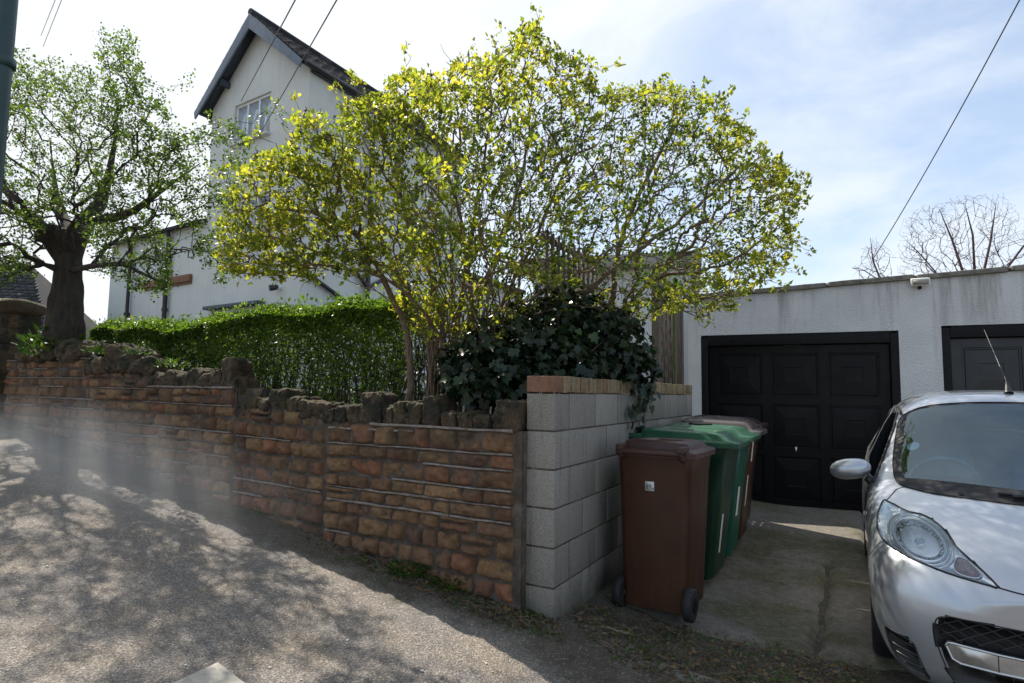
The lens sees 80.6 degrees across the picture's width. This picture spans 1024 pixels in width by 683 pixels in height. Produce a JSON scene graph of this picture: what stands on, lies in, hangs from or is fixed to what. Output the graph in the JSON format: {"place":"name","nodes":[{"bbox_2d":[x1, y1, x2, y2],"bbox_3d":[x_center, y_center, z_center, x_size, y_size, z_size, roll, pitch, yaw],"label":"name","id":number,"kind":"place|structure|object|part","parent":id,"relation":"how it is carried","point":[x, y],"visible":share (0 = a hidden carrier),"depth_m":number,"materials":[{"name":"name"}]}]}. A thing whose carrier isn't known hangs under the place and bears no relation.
{"place":"outdoors","nodes":[
{"label":"outdoors","id":0,"kind":"place"},
{"bbox_2d":[310,391,526,413],"bbox_3d":[-4.601,2.511,21.781,25.983,1.464,26.952,-2,-5,29],"label":"garden","id":1,"kind":"object","parent":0,"point":[463,407],"visible":0.01,"depth_m":11.86,"materials":[{"name":"plant"}]},
{"bbox_2d":[0,263,103,349],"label":"neighbour house","id":2,"kind":"structure","parent":1,"relation":"on","point":[37,291],"depth_m":17.14,"materials":[{"name":"grey brick"}]},
{"bbox_2d":[0,22,293,341],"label":"hawthorn tree","id":3,"kind":"object","parent":1,"relation":"on","point":[66,240],"visible":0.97,"depth_m":6.28,"materials":[{"name":"green plant"}]},
{"bbox_2d":[88,284,459,404],"bbox_3d":[-2.797,0.269,6.354,5.835,1.344,1.102,-2,-6,30],"label":"hedge","id":4,"kind":"object","parent":1,"relation":"on","point":[208,342],"visible":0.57,"depth_m":5.56,"materials":[{"name":"green plant"}]},
{"bbox_2d":[106,8,525,392],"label":"house","id":5,"kind":"structure","parent":1,"relation":"on","point":[195,292],"depth_m":15.55,"materials":[{"name":"white paint"}]},
{"bbox_2d":[43,0,61,46],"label":"overhead cable","id":6,"kind":"object","parent":5,"relation":"attached to","point":[52,22],"visible":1,"depth_m":17.01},
{"bbox_2d":[214,308,257,355],"bbox_3d":[-6.892,-0.203,15.022,2.286,1.215,0.250,-2,-6,33],"label":"window","id":7,"kind":"structure","parent":5,"relation":"in","point":[229,311],"depth_m":15.16,"materials":[{"name":"grey"}]},
{"bbox_2d":[228,93,270,147],"bbox_3d":[-6.609,-5.620,15.333,1.651,1.136,0.250,-2,-6,33],"label":"window","id":8,"kind":"structure","parent":5,"relation":"in","point":[244,111],"depth_m":15.44,"materials":[{"name":"white glass"}]},
{"bbox_2d":[231,193,273,238],"bbox_3d":[-6.366,-3.128,14.942,1.578,1.004,0.250,-2,-6,33],"label":"window","id":9,"kind":"structure","parent":5,"relation":"in","point":[267,196],"depth_m":15.05,"materials":[{"name":"white glass"}]},
{"bbox_2d":[241,0,295,100],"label":"overhead cable","id":10,"kind":"object","parent":5,"relation":"attached to","point":[271,43],"visible":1,"depth_m":9.39,"materials":[{"name":"black rubber"}]},
{"bbox_2d":[268,285,281,290],"bbox_3d":[-5.510,-1.243,14.066,0.290,0.165,0.150,4,-6,-34],"label":"wall lamp","id":11,"kind":"object","parent":5,"relation":"attached to","point":[274,287],"visible":0.98,"depth_m":14.01,"materials":[{"name":"black plastic"}]},
{"bbox_2d":[262,0,336,129],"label":"overhead cable","id":12,"kind":"object","parent":5,"relation":"attached to","point":[305,55],"visible":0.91,"depth_m":9.23,"materials":[{"name":"black rubber"}]},
{"bbox_2d":[414,307,461,375],"bbox_3d":[-2.189,0.025,18.415,0.250,2.071,2.581,-2,-5,29],"label":"window","id":13,"kind":"structure","parent":5,"relation":"in","point":[425,307],"depth_m":17.94,"materials":[{"name":"white"}]},
{"bbox_2d":[206,2,816,413],"bbox_3d":[0.334,-1.013,4.984,4.667,3.662,3.305,5,-6,-43],"label":"lilac bush","id":14,"kind":"object","parent":1,"relation":"on","point":[424,244],"visible":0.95,"depth_m":4.42,"materials":[{"name":"green plant"}]},
{"bbox_2d":[539,232,597,393],"bbox_3d":[0.505,-0.022,5.088,0.042,1.600,1.150,-2,-5,29],"label":"trellis","id":15,"kind":"object","parent":1,"relation":"on","point":[554,243],"visible":0.12,"depth_m":4.90,"materials":[{"name":"brown wood"}]},
{"bbox_2d":[523,251,701,393],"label":"outbuilding","id":16,"kind":"structure","parent":1,"relation":"on","point":[647,327],"depth_m":9.24,"materials":[{"name":"grey"}]},
{"bbox_2d":[651,274,683,394],"bbox_3d":[1.837,0.662,7.062,0.085,2.750,1.125,-2,-5,29],"label":"fence","id":17,"kind":"object","parent":1,"relation":"on","point":[669,332],"visible":0.34,"depth_m":7.10,"materials":[{"name":"brown wood"}]},
{"bbox_2d":[0,414,927,682],"bbox_3d":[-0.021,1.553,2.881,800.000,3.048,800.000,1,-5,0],"label":"road","id":18,"kind":"structure","parent":0,"point":[101,504],"depth_m":3.31,"materials":[{"name":"grey asphalt"}]},
{"bbox_2d":[0,0,18,214],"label":"lamp post","id":19,"kind":"object","parent":18,"relation":"on","point":[8,25],"visible":1,"depth_m":4.14,"materials":[{"name":"metal"}]},
{"bbox_2d":[0,298,45,413],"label":"stone pier","id":20,"kind":"structure","parent":18,"relation":"on","point":[18,316],"depth_m":7.47,"materials":[{"name":"stone"}]},
{"bbox_2d":[174,662,243,682],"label":"paving slab","id":21,"kind":"structure","parent":18,"relation":"on","point":[217,672],"depth_m":2.53,"materials":[{"name":"grey concrete"}]},
{"bbox_2d":[6,489,501,682],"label":"loose chippings","id":22,"kind":"object","parent":18,"relation":"on","point":[205,626],"visible":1,"depth_m":2.99,"materials":[{"name":"grey gravel"}]},
{"bbox_2d":[3,338,527,610],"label":"stone wall","id":23,"kind":"structure","parent":18,"relation":"on","point":[437,484],"depth_m":4.44,"materials":[{"name":"stone"}]},
{"bbox_2d":[10,322,92,355],"bbox_3d":[-5.230,-0.006,6.936,0.780,0.407,0.788,-3,-6,38],"label":"leafy plant","id":24,"kind":"object","parent":23,"relation":"on","point":[38,342],"visible":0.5,"depth_m":6.71,"materials":[{"name":"green plant"}]},
{"bbox_2d":[79,345,104,354],"bbox_3d":[-4.225,0.086,6.179,0.338,0.102,0.324,-4,-7,44],"label":"wall fern","id":25,"kind":"object","parent":23,"relation":"on","point":[96,349],"depth_m":6.14,"materials":[{"name":"green plant"}]},
{"bbox_2d":[118,345,154,355],"bbox_3d":[-3.601,0.087,5.812,0.332,0.105,0.330,5,-6,-38],"label":"wall fern","id":26,"kind":"object","parent":23,"relation":"on","point":[134,352],"depth_m":5.81,"materials":[{"name":"green plant"}]},
{"bbox_2d":[153,356,190,367],"bbox_3d":[-3.091,0.187,5.500,0.305,0.114,0.316,3,-5,-22],"label":"wall fern","id":27,"kind":"object","parent":23,"relation":"on","point":[169,362],"depth_m":5.45,"materials":[{"name":"green plant"}]},
{"bbox_2d":[387,559,432,578],"bbox_3d":[-0.610,1.457,3.977,0.448,0.106,0.443,1,-5,0],"label":"weed patch","id":28,"kind":"object","parent":18,"relation":"on","point":[409,570],"visible":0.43,"depth_m":3.85,"materials":[{"name":"green plant"}]},
{"bbox_2d":[428,571,466,591],"bbox_3d":[-0.357,1.485,3.792,0.346,0.112,0.350,1,-5,0],"label":"weed patch","id":29,"kind":"object","parent":18,"relation":"on","point":[435,578],"visible":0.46,"depth_m":3.69,"materials":[{"name":"green plant"}]},
{"bbox_2d":[230,502,865,682],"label":"leaf litter","id":30,"kind":"object","parent":18,"relation":"on","point":[728,654],"visible":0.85,"depth_m":3.37,"materials":[{"name":"brown plant"}]},
{"bbox_2d":[241,505,862,682],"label":"dry stalks","id":31,"kind":"object","parent":18,"relation":"on","point":[619,632],"visible":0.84,"depth_m":3.43,"materials":[{"name":"beige plant"}]},
{"bbox_2d":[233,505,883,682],"bbox_3d":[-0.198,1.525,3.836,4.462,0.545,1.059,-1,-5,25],"label":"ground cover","id":32,"kind":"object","parent":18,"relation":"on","point":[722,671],"visible":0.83,"depth_m":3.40,"materials":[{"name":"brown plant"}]},
{"bbox_2d":[526,376,691,622],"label":"block wall","id":33,"kind":"structure","parent":18,"relation":"on","point":[574,547],"depth_m":3.80,"materials":[{"name":"concrete"}]},
{"bbox_2d":[432,281,663,432],"bbox_3d":[0.370,0.160,4.671,2.144,1.465,1.180,5,-6,-40],"label":"ivy","id":34,"kind":"object","parent":33,"relation":"attached to","point":[580,345],"visible":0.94,"depth_m":4.34,"materials":[{"name":"green plant"}]},
{"bbox_2d":[607,626,628,633],"bbox_3d":[0.610,1.662,3.480,0.131,0.034,0.024,0,-5,14],"label":"fallen branch","id":35,"kind":"object","parent":18,"relation":"on","point":[621,631],"visible":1,"depth_m":3.48,"materials":[{"name":"brown wood"}]},
{"bbox_2d":[659,663,723,682],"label":"kerb","id":36,"kind":"structure","parent":18,"relation":"on","point":[678,673],"depth_m":3.13,"materials":[{"name":"concrete"}]},
{"bbox_2d":[685,264,1023,513],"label":"garage","id":37,"kind":"structure","parent":18,"relation":"on","point":[819,378],"depth_m":7.32,"materials":[{"name":"paint"}]},
{"bbox_2d":[709,332,894,513],"bbox_3d":[3.551,1.006,7.563,2.222,2.204,0.164,-1,-5,25],"label":"door","id":38,"kind":"structure","parent":37,"relation":"in","point":[822,405],"depth_m":7.46,"materials":[{"name":"black paint"}]},
{"bbox_2d":[910,277,929,288],"bbox_3d":[4.692,-0.668,6.948,0.185,0.126,0.131,-1,-5,25],"label":"floodlight","id":39,"kind":"object","parent":37,"relation":"attached to","point":[919,282],"visible":1,"depth_m":6.91,"materials":[{"name":"white plastic"}]},
{"bbox_2d":[941,327,1023,390],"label":"door","id":40,"kind":"structure","parent":37,"relation":"in","point":[975,366],"depth_m":6.74,"materials":[{"name":"paint"}]},
{"bbox_2d":[853,238,894,278],"bbox_3d":[7.514,-0.036,12.511,0.806,4.949,5.466,-3,-6,35],"label":"bare tree","id":41,"kind":"object","parent":18,"relation":"on","point":[875,269],"visible":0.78,"depth_m":12.67,"materials":[{"name":"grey plant"}]},
{"bbox_2d":[892,194,1023,274],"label":"bare tree","id":42,"kind":"object","parent":18,"relation":"on","point":[926,262],"visible":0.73,"depth_m":15.19,"materials":[{"name":"brown plant"}]},
{"bbox_2d":[0,0,1023,342],"label":"sky","id":43,"kind":"structure","parent":0,"point":[860,97],"materials":[{"name":"blue"}]},
{"bbox_2d":[602,500,908,671],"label":"driveway","id":44,"kind":"structure","parent":0,"point":[764,585],"depth_m":4.44,"materials":[{"name":"concrete"}]},
{"bbox_2d":[612,437,715,622],"bbox_3d":[1.032,1.203,4.066,0.540,1.092,0.644,-2,-6,33],"label":"wheelie bin","id":45,"kind":"object","parent":44,"relation":"on","point":[664,489],"visible":1,"depth_m":3.86,"materials":[{"name":"brown plastic"}]},
{"bbox_2d":[629,426,750,579],"bbox_3d":[1.380,1.236,4.717,0.861,1.114,0.648,-2,-5,29],"label":"wheelie bin","id":46,"kind":"object","parent":44,"relation":"on","point":[726,444],"visible":0.38,"depth_m":4.42,"materials":[{"name":"green plastic"}]},
{"bbox_2d":[665,422,760,556],"bbox_3d":[1.694,1.276,5.276,0.850,1.116,0.605,-2,-5,29],"label":"wheelie bin","id":47,"kind":"object","parent":44,"relation":"on","point":[735,509],"visible":0.28,"depth_m":5.07,"materials":[{"name":"teal plastic"}]},
{"bbox_2d":[681,417,767,538],"bbox_3d":[1.989,1.310,5.826,0.850,1.124,0.605,-2,-5,29],"label":"wheelie bin","id":48,"kind":"object","parent":44,"relation":"on","point":[751,426],"visible":0.2,"depth_m":5.65,"materials":[{"name":"brown plastic"}]},
{"bbox_2d":[692,415,768,519],"bbox_3d":[2.248,1.347,6.385,0.828,1.118,0.605,-2,-5,29],"label":"wheelie bin","id":49,"kind":"object","parent":44,"relation":"on","point":[758,423],"visible":0.16,"depth_m":6.33,"materials":[{"name":"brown plastic"}]},
{"bbox_2d":[830,330,1023,682],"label":"parked car","id":50,"kind":"object","parent":44,"relation":"on","point":[941,473],"visible":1,"depth_m":3.08,"materials":[{"name":"silver metal"}]},
{"bbox_3d":[3.059,0.756,5.043,0.204,0.421,0.740,-2,-5,29],"label":"rear window","id":51,"kind":"part","parent":50,"relation":"part of","materials":[{"name":"black glass"}]},
{"bbox_3d":[2.583,0.690,4.195,0.207,0.448,1.050,-2,-5,29],"label":"door window","id":52,"kind":"part","parent":50,"relation":"part of","materials":[{"name":"black glass"}]},
{"bbox_3d":[4.020,0.781,5.373,0.921,0.180,0.215,-2,-5,29],"label":"tailgate window","id":53,"kind":"part","parent":50,"relation":"part of","materials":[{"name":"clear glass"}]},
{"bbox_2d":[873,0,1019,257],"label":"overhead cable","id":54,"kind":"object","parent":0,"point":[955,117],"visible":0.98,"depth_m":9.93,"materials":[{"name":"black rubber"}]}
]}

